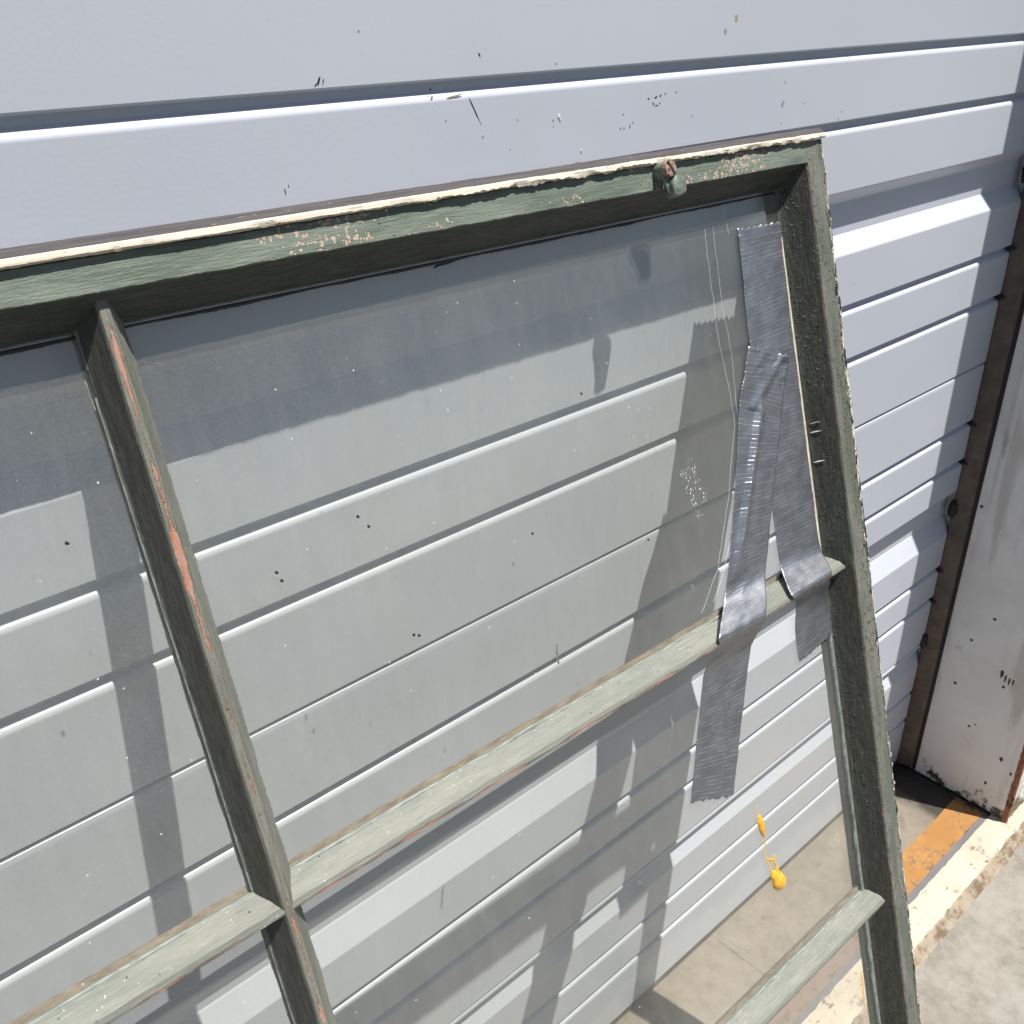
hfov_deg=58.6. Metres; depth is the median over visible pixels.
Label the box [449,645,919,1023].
door section
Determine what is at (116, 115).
door section
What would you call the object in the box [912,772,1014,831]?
dirt
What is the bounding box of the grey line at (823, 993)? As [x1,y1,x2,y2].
[791,813,988,1023]
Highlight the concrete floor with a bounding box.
[615,763,990,1023]
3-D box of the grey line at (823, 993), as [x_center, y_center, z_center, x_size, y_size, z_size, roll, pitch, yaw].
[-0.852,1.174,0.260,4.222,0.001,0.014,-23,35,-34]
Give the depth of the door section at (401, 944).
0.82 m
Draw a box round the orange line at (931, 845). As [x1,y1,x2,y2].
[768,797,983,1023]
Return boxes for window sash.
[0,127,920,1023]
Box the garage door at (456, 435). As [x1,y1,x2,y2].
[0,0,1023,1023]
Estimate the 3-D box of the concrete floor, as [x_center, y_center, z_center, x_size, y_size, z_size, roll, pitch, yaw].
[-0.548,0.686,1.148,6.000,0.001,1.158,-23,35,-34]
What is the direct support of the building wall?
on the concrete floor
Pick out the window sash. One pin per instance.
(796, 461)
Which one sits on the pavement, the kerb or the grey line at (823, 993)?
the kerb
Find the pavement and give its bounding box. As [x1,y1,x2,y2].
[916,843,1023,1023]
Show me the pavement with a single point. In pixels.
(970, 969)
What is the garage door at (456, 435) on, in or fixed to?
attached to the building wall
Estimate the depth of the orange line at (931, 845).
1.37 m
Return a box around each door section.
[0,0,1023,858]
[0,362,984,1023]
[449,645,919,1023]
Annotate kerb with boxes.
[802,802,1023,1023]
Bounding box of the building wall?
[896,157,1023,822]

